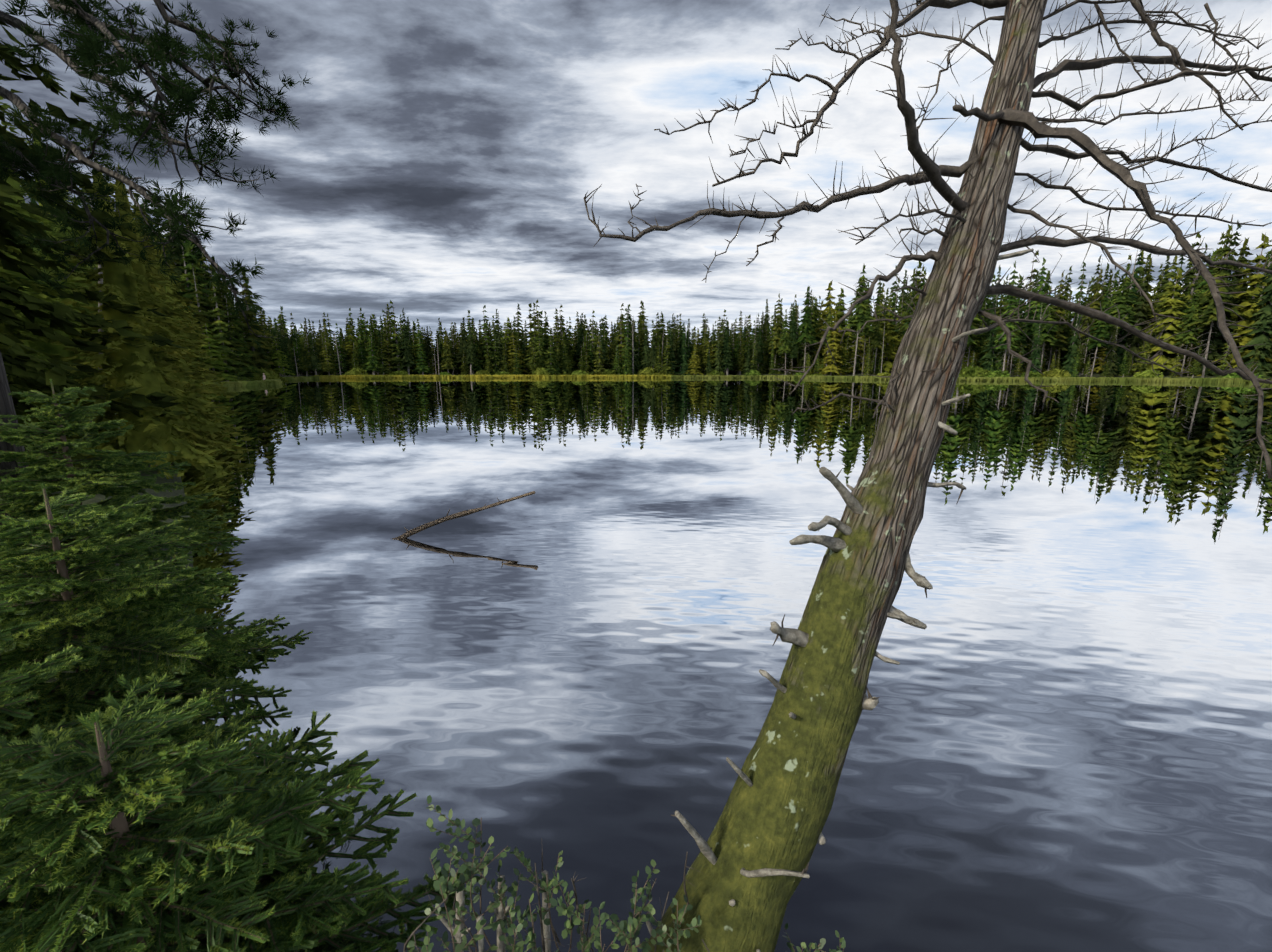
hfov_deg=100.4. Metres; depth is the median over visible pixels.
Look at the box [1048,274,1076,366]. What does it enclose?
tree
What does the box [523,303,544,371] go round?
tree
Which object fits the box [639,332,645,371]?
tree
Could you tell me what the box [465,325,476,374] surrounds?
tree
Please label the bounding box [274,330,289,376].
tree
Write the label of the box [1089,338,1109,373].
young tree
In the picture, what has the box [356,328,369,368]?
tree
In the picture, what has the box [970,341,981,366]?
young tree
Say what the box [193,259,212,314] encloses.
tree
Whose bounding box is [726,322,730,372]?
tree
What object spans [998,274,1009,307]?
tree
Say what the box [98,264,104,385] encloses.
thin dead tree
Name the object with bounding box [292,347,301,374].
tree
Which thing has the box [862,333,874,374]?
young tree
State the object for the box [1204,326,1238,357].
tree
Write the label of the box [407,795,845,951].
bilberry plants
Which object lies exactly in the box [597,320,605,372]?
tree
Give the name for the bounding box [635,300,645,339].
tree
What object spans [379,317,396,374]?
tree
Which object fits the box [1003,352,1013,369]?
young tree
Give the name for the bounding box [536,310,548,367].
tree
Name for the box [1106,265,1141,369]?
tree
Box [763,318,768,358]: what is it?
tree
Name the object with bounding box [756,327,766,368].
tree
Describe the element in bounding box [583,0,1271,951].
dead tree leaning
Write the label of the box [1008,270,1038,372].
tree
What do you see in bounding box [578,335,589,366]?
tree
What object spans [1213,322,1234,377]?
young tree
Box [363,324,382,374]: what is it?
tree
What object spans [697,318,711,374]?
tree
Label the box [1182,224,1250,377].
tree
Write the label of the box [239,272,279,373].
tree
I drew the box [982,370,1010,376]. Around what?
shore bush
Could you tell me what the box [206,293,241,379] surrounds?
tree
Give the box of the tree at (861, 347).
[847,336,867,373]
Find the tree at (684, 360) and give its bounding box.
[676,322,690,374]
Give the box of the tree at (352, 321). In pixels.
[347,308,356,337]
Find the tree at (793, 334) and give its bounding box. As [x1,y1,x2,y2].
[784,306,803,373]
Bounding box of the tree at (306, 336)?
[304,321,317,374]
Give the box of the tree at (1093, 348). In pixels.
[1089,287,1110,372]
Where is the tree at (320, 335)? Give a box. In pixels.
[318,320,325,373]
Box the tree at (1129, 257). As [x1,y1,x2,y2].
[1122,255,1131,291]
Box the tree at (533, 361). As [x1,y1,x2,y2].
[528,341,537,374]
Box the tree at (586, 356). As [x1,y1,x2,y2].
[578,333,592,373]
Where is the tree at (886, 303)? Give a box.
[884,291,887,343]
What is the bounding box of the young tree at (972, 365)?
[969,352,974,375]
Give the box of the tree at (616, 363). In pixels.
[611,349,621,374]
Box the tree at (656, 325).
[650,313,659,371]
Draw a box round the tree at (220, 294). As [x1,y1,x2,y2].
[206,266,246,366]
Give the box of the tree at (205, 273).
[197,247,218,320]
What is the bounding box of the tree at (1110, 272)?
[1101,269,1112,306]
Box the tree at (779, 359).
[772,305,786,373]
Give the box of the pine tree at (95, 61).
[0,0,313,524]
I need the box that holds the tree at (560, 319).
[555,305,572,374]
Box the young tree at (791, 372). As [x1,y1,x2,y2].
[787,357,792,374]
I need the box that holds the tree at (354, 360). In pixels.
[351,351,357,368]
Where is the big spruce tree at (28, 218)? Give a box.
[0,209,97,440]
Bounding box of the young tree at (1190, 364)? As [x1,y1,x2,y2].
[1186,357,1191,375]
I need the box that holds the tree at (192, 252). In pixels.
[183,215,209,287]
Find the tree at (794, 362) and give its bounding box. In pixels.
[788,313,799,372]
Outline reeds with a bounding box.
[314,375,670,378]
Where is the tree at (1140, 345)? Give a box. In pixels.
[1127,272,1150,355]
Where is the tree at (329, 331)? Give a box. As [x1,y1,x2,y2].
[326,314,334,352]
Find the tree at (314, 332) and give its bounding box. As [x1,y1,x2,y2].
[311,321,322,374]
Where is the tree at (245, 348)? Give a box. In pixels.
[226,302,252,380]
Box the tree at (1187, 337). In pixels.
[1173,277,1206,376]
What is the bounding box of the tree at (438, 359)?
[436,338,443,374]
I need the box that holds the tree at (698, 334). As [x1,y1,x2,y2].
[694,330,701,358]
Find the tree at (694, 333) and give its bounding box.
[690,326,700,363]
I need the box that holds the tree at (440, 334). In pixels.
[437,322,450,371]
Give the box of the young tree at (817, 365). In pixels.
[813,347,820,372]
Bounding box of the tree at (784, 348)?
[778,309,793,374]
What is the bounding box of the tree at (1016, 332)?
[1007,305,1025,375]
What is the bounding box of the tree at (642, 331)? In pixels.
[636,302,651,369]
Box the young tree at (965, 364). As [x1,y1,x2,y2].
[961,346,974,373]
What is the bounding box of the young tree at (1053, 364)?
[1049,352,1055,370]
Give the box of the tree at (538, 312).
[535,300,545,358]
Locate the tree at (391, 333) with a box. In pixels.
[386,308,401,370]
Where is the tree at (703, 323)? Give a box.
[700,313,710,340]
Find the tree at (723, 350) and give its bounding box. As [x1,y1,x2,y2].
[721,331,729,374]
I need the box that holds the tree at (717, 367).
[714,334,723,373]
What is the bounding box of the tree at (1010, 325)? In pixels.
[993,261,1021,372]
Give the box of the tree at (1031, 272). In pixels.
[1008,250,1039,371]
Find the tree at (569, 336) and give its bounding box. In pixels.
[565,321,573,362]
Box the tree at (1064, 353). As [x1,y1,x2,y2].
[1050,311,1071,369]
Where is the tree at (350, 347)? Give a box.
[343,325,365,368]
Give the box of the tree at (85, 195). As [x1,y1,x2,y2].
[77,170,94,246]
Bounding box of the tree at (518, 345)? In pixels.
[511,333,525,374]
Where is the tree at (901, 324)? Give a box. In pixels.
[893,306,905,355]
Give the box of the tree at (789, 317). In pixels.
[788,303,792,326]
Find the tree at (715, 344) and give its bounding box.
[710,316,723,369]
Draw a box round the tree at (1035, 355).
[1024,302,1042,372]
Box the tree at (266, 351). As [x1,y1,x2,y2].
[261,333,270,367]
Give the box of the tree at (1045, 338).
[1028,287,1060,371]
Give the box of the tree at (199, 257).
[193,230,211,286]
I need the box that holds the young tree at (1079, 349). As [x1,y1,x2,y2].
[1072,343,1081,371]
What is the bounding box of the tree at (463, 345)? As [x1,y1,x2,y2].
[453,317,476,362]
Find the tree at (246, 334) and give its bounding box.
[239,300,260,363]
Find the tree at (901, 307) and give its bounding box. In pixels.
[890,289,904,361]
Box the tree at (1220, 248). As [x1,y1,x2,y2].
[1216,232,1225,260]
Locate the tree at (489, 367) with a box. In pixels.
[483,342,495,371]
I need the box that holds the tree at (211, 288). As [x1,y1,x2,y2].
[208,263,220,309]
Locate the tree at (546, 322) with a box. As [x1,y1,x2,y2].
[544,316,553,364]
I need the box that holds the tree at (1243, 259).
[1222,238,1254,354]
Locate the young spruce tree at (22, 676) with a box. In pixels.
[0,597,320,951]
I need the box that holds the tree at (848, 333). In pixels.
[836,316,859,372]
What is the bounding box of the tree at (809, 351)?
[798,290,815,373]
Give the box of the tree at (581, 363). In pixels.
[578,345,587,372]
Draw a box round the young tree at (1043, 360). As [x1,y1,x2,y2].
[1039,351,1045,373]
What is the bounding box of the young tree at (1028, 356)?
[1020,341,1031,373]
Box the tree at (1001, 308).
[980,280,1006,361]
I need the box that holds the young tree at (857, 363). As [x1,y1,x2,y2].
[850,338,860,373]
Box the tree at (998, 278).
[982,264,1000,358]
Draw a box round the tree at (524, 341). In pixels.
[520,320,530,369]
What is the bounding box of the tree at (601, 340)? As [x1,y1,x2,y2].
[593,327,607,367]
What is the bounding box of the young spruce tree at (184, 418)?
[105,254,232,447]
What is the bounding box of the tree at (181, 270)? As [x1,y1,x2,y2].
[158,192,208,319]
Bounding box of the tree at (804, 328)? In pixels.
[794,286,817,370]
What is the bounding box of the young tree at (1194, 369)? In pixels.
[1188,341,1202,377]
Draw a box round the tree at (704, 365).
[700,342,713,372]
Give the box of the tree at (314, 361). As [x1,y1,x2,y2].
[307,319,321,374]
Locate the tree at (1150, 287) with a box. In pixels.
[1133,258,1157,371]
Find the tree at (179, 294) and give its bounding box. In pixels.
[156,231,184,295]
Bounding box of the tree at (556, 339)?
[544,308,570,374]
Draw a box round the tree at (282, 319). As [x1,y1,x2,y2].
[278,306,290,341]
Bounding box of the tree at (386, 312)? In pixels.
[384,304,395,346]
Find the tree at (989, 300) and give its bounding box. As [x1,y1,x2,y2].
[985,275,995,325]
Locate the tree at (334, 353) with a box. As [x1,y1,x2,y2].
[331,334,344,374]
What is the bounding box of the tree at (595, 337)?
[589,326,597,372]
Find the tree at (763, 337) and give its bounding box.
[761,321,767,368]
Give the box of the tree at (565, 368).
[555,332,574,374]
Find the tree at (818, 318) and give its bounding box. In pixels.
[815,297,822,350]
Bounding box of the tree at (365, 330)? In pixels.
[361,313,371,372]
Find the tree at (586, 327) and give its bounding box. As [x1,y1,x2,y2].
[583,319,589,335]
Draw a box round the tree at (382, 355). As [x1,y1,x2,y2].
[375,328,391,374]
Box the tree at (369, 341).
[366,319,377,373]
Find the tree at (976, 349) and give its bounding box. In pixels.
[964,314,985,367]
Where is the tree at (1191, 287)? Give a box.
[1165,233,1203,371]
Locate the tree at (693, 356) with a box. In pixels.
[688,340,698,374]
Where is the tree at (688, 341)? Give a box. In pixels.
[686,319,693,373]
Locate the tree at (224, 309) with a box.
[216,274,265,372]
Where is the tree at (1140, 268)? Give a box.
[1129,250,1147,344]
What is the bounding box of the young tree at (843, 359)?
[834,335,848,373]
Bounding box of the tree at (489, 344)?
[488,328,492,365]
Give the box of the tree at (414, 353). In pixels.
[410,331,435,374]
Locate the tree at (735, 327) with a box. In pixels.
[732,318,738,343]
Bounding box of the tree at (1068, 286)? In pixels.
[1051,285,1069,360]
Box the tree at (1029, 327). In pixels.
[1020,257,1055,368]
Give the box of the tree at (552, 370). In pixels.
[544,328,560,374]
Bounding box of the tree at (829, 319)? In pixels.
[818,307,832,366]
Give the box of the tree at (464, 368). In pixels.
[460,350,469,374]
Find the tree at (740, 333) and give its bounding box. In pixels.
[731,328,750,361]
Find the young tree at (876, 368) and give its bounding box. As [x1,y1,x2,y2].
[870,348,879,374]
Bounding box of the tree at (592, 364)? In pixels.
[587,337,597,374]
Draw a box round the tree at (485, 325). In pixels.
[479,305,493,374]
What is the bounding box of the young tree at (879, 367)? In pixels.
[876,349,882,374]
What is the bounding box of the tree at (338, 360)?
[334,333,344,374]
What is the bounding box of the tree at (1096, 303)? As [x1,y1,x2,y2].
[1078,269,1108,374]
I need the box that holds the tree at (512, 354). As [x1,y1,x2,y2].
[502,332,531,374]
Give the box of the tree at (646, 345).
[640,322,652,368]
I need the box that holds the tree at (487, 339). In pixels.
[482,321,491,358]
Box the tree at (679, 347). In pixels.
[674,328,682,370]
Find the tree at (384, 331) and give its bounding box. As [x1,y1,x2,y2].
[382,327,396,372]
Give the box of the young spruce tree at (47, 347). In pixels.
[0,96,117,413]
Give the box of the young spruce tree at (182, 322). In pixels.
[108,213,242,436]
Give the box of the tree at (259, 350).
[254,320,270,358]
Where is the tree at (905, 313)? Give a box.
[895,268,917,337]
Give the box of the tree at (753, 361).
[750,343,757,371]
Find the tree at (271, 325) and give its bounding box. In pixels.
[266,316,276,349]
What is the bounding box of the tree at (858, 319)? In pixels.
[838,263,875,375]
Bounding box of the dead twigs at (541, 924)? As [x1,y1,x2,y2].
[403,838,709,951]
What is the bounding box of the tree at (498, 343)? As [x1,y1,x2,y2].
[490,309,507,371]
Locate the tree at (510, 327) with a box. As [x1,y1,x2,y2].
[506,322,514,374]
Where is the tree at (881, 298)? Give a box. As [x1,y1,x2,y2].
[870,286,885,353]
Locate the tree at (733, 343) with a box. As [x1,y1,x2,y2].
[728,323,736,373]
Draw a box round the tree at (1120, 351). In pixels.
[1099,250,1143,375]
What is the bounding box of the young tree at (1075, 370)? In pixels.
[1072,354,1078,376]
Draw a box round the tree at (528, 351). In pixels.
[522,303,536,374]
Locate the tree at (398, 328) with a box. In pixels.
[397,323,401,370]
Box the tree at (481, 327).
[476,320,483,343]
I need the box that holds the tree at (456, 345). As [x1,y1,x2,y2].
[450,322,460,373]
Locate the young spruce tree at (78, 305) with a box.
[20,125,111,397]
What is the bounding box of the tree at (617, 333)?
[613,321,622,367]
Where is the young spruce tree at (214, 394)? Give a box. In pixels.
[164,286,229,421]
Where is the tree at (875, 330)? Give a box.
[865,308,877,352]
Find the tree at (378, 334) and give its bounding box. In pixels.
[377,325,384,368]
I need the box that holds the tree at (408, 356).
[399,308,415,374]
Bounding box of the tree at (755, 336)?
[748,315,761,372]
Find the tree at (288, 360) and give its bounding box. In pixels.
[284,345,295,376]
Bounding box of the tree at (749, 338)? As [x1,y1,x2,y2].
[744,315,752,358]
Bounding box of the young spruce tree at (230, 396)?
[147,231,232,409]
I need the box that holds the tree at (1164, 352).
[1150,289,1176,369]
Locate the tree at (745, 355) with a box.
[741,339,747,373]
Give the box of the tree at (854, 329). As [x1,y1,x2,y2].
[849,327,861,361]
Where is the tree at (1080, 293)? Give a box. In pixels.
[1067,262,1086,356]
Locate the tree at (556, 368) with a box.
[548,347,559,373]
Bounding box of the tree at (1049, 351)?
[1045,293,1058,369]
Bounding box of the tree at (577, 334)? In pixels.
[572,312,579,369]
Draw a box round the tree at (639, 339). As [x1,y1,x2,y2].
[635,314,643,358]
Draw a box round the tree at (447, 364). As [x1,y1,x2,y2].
[440,332,456,372]
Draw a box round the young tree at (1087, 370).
[1083,357,1090,376]
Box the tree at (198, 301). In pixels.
[188,265,218,369]
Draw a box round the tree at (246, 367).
[225,293,258,376]
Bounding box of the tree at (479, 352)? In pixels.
[475,334,485,368]
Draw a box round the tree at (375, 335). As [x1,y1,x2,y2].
[367,315,385,375]
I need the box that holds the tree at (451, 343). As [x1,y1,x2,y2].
[448,327,459,374]
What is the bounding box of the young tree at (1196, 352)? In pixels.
[1184,333,1201,367]
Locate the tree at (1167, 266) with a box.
[1152,256,1170,301]
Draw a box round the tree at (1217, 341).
[1185,221,1241,376]
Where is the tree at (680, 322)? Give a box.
[674,313,683,373]
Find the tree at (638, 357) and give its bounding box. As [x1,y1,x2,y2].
[635,333,643,374]
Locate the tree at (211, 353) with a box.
[198,320,236,380]
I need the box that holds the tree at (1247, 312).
[1197,233,1271,375]
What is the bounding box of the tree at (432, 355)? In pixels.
[426,331,440,374]
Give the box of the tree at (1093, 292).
[1078,254,1102,373]
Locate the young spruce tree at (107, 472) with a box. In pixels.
[0,379,248,604]
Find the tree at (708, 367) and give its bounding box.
[706,348,711,372]
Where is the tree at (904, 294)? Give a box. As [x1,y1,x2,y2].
[890,270,906,345]
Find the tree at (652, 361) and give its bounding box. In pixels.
[647,335,660,367]
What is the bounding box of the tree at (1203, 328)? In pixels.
[1188,256,1223,360]
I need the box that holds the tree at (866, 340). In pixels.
[855,281,872,363]
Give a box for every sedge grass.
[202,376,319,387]
[671,375,780,377]
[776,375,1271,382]
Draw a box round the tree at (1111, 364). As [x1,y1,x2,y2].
[1100,314,1118,377]
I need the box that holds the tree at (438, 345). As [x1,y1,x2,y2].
[436,330,440,370]
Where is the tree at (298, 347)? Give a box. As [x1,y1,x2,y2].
[291,325,303,374]
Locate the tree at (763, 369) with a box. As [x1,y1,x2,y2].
[760,341,768,373]
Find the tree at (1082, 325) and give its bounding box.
[1069,294,1091,353]
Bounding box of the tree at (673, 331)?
[663,313,679,369]
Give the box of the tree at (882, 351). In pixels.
[881,325,884,371]
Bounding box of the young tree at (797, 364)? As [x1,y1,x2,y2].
[795,349,799,373]
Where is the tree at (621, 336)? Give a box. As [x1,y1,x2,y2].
[613,304,626,372]
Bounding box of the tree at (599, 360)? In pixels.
[590,328,606,374]
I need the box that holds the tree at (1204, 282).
[1173,251,1216,368]
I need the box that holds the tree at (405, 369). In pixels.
[400,335,416,374]
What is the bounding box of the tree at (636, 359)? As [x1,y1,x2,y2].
[629,323,639,374]
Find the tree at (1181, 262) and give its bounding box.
[1167,249,1185,357]
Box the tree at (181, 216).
[172,194,194,262]
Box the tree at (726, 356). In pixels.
[720,316,733,374]
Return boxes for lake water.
[171,378,1271,951]
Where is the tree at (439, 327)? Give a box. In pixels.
[437,318,443,338]
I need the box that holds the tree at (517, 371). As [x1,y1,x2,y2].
[512,346,522,374]
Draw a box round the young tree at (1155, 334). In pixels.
[1148,309,1160,369]
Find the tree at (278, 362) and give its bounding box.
[269,336,294,376]
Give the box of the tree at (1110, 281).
[1101,274,1114,310]
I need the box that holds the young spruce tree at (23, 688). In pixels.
[0,647,29,693]
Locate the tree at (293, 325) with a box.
[289,312,305,374]
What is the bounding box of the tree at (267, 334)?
[260,310,274,360]
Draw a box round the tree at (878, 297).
[871,280,886,357]
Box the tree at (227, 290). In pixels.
[225,287,261,367]
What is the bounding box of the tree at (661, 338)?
[650,311,666,370]
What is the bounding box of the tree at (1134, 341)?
[1117,255,1149,374]
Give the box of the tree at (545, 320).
[541,311,549,363]
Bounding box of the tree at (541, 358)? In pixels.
[533,313,547,368]
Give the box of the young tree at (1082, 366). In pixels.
[1077,341,1086,375]
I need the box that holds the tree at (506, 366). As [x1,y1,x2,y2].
[500,342,511,373]
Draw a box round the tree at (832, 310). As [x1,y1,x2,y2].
[810,280,849,372]
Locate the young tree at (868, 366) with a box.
[865,346,871,375]
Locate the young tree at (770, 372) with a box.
[768,360,773,374]
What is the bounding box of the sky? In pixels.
[0,0,1271,346]
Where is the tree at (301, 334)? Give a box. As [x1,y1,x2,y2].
[298,324,306,346]
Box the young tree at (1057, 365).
[1056,348,1060,368]
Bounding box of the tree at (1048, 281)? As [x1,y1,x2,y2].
[1026,271,1052,355]
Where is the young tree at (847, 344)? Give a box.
[843,335,850,373]
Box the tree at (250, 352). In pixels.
[212,273,258,375]
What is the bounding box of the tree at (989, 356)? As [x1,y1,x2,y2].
[978,279,999,370]
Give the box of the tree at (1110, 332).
[1102,275,1123,365]
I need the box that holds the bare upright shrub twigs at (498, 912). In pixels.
[436,870,759,951]
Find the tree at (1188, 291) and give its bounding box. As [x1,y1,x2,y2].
[1181,274,1196,363]
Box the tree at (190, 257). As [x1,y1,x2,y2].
[176,241,234,371]
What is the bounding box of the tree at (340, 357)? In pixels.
[334,323,347,375]
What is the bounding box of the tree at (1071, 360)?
[1061,297,1083,376]
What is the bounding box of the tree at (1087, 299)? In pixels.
[1064,275,1095,369]
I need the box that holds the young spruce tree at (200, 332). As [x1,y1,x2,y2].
[160,254,226,420]
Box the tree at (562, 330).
[558,319,571,374]
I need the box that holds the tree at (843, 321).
[837,301,846,341]
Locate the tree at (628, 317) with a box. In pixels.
[624,306,634,344]
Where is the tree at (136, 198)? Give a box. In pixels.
[130,195,144,223]
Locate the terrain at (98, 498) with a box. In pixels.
[4,368,1271,931]
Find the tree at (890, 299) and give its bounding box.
[886,288,894,329]
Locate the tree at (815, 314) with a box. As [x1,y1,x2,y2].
[804,303,820,353]
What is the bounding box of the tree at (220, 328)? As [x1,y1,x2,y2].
[206,281,248,381]
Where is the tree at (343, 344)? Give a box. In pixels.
[336,331,350,370]
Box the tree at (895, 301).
[887,276,900,360]
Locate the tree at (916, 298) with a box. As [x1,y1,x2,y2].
[899,265,925,343]
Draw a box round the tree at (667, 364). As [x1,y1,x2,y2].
[659,325,674,373]
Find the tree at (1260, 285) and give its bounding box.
[1232,253,1271,368]
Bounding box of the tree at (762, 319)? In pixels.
[758,311,767,354]
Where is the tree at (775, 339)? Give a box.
[766,293,783,373]
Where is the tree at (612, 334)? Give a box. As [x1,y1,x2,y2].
[608,322,614,356]
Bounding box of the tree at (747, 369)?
[744,345,751,374]
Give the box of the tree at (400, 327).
[399,314,403,345]
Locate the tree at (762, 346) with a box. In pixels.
[758,323,766,367]
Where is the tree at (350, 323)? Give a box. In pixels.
[345,312,354,353]
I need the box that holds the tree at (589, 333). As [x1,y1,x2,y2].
[587,319,591,355]
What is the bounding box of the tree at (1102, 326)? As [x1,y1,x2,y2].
[1085,282,1115,376]
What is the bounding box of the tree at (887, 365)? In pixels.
[866,302,900,372]
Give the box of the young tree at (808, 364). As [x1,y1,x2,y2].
[805,354,811,374]
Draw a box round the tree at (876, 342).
[866,302,888,372]
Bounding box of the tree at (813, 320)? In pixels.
[800,296,819,366]
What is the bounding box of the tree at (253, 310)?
[242,281,266,360]
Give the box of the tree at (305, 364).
[297,338,312,375]
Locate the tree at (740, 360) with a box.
[734,330,745,374]
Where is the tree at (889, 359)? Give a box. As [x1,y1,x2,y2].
[879,321,892,360]
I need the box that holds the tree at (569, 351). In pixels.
[561,332,574,369]
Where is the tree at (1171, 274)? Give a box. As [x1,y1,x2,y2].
[1144,256,1180,333]
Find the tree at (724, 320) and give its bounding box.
[719,309,725,339]
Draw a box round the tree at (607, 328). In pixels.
[604,315,609,345]
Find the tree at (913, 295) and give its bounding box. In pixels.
[902,283,915,334]
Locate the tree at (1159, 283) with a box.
[1150,264,1163,318]
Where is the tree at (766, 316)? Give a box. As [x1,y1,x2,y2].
[763,299,771,335]
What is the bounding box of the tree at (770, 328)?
[765,316,773,367]
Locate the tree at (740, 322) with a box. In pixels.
[737,311,743,343]
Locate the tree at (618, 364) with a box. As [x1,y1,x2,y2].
[613,344,622,374]
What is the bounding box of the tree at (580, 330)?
[573,316,584,368]
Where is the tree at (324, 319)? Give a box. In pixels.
[321,312,331,338]
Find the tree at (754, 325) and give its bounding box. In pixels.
[747,321,755,364]
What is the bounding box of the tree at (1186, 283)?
[1177,242,1195,320]
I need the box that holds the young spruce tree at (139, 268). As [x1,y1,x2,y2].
[42,163,252,454]
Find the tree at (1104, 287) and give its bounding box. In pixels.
[1099,263,1108,306]
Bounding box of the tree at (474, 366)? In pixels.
[459,310,484,374]
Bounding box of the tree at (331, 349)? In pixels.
[321,331,337,374]
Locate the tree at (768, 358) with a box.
[766,320,777,372]
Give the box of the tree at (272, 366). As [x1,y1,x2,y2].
[247,278,276,368]
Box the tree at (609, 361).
[605,334,614,369]
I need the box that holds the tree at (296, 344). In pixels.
[289,328,305,375]
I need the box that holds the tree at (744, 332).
[743,317,747,345]
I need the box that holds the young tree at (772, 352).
[768,342,775,374]
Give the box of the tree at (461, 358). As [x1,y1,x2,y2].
[455,322,469,372]
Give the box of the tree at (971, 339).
[959,313,982,372]
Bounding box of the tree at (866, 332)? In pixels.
[853,286,874,374]
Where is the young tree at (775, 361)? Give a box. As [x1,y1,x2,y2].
[774,350,777,372]
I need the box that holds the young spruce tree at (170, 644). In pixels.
[0,483,312,756]
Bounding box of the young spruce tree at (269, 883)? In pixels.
[0,672,485,951]
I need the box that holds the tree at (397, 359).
[387,300,406,369]
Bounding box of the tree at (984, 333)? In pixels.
[970,299,987,367]
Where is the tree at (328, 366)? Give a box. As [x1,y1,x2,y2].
[318,322,337,374]
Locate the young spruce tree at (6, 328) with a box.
[0,200,119,455]
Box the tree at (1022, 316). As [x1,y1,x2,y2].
[996,276,1032,369]
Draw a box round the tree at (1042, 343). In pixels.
[1025,273,1052,361]
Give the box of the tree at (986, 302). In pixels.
[981,295,989,353]
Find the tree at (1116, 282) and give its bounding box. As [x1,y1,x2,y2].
[1099,270,1119,351]
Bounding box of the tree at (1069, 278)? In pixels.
[1057,266,1072,330]
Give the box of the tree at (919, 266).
[898,261,921,343]
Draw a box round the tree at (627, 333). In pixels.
[620,308,636,374]
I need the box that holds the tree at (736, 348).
[731,333,742,374]
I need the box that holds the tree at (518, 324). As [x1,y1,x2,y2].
[510,304,523,359]
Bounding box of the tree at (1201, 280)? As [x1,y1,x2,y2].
[1172,243,1207,355]
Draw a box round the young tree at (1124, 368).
[1119,342,1128,377]
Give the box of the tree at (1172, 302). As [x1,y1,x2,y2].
[1120,268,1189,375]
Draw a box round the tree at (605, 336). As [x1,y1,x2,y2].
[603,328,611,366]
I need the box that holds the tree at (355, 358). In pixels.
[350,342,362,372]
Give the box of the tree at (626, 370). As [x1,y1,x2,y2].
[621,338,632,374]
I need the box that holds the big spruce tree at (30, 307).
[0,21,190,466]
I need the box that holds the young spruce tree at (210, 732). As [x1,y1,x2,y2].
[89,705,391,949]
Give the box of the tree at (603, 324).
[601,318,608,354]
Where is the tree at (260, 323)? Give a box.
[258,307,268,336]
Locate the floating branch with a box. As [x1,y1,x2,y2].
[392,491,534,539]
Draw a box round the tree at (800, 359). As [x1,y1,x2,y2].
[794,343,804,369]
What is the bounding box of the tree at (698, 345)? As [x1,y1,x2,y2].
[697,333,700,352]
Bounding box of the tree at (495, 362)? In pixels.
[489,336,502,374]
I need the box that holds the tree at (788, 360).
[782,327,794,372]
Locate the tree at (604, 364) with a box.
[603,338,611,368]
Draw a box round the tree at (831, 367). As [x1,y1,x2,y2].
[819,314,845,375]
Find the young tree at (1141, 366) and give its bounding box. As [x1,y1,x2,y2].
[1131,323,1152,371]
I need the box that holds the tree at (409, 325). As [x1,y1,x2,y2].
[406,316,411,336]
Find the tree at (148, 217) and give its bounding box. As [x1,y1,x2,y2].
[137,198,167,254]
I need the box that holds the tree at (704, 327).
[699,319,707,344]
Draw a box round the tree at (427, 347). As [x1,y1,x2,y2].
[424,326,436,374]
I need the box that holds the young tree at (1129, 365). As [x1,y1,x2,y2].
[1122,349,1132,375]
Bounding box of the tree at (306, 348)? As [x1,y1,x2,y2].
[302,328,317,373]
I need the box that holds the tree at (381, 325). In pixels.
[379,316,383,340]
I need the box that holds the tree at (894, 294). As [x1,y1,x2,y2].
[888,265,898,343]
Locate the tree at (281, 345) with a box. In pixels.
[277,331,291,376]
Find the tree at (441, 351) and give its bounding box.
[436,339,446,371]
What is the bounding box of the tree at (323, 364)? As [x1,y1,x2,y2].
[319,332,335,374]
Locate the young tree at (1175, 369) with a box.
[1170,343,1181,377]
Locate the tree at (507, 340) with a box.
[501,317,524,373]
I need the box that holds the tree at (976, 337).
[966,315,982,366]
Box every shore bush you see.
[248,367,285,382]
[344,367,367,374]
[389,370,408,374]
[474,370,489,374]
[495,371,510,374]
[532,367,550,374]
[571,370,588,374]
[599,369,616,374]
[638,367,657,374]
[657,370,673,374]
[707,369,724,374]
[746,369,761,374]
[876,372,890,375]
[958,365,989,377]
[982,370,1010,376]
[1020,371,1041,376]
[1040,368,1070,377]
[1132,369,1163,377]
[1223,371,1262,378]
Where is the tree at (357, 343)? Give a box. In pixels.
[352,330,360,363]
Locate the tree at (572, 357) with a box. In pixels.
[567,328,578,370]
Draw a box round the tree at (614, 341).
[610,323,616,364]
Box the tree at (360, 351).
[355,318,372,372]
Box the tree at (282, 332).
[278,317,295,375]
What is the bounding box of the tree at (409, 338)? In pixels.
[406,321,414,372]
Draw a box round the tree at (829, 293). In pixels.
[821,291,831,330]
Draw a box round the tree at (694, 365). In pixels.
[684,344,703,374]
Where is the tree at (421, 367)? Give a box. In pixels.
[412,324,431,374]
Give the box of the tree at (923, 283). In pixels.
[903,269,926,333]
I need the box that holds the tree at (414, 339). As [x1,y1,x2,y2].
[409,320,423,374]
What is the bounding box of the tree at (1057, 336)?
[1041,270,1071,370]
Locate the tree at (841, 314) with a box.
[819,288,856,372]
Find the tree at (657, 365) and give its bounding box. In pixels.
[654,343,663,372]
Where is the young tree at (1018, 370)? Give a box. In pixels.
[1014,343,1022,376]
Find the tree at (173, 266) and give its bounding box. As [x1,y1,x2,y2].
[155,233,211,373]
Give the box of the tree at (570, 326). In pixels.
[567,317,575,371]
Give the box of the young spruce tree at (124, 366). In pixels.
[44,151,239,480]
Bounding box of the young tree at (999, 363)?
[994,349,1004,371]
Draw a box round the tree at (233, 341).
[222,296,259,374]
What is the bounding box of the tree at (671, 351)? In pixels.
[664,321,678,373]
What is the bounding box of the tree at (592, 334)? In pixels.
[588,310,597,374]
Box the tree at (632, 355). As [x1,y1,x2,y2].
[628,318,637,374]

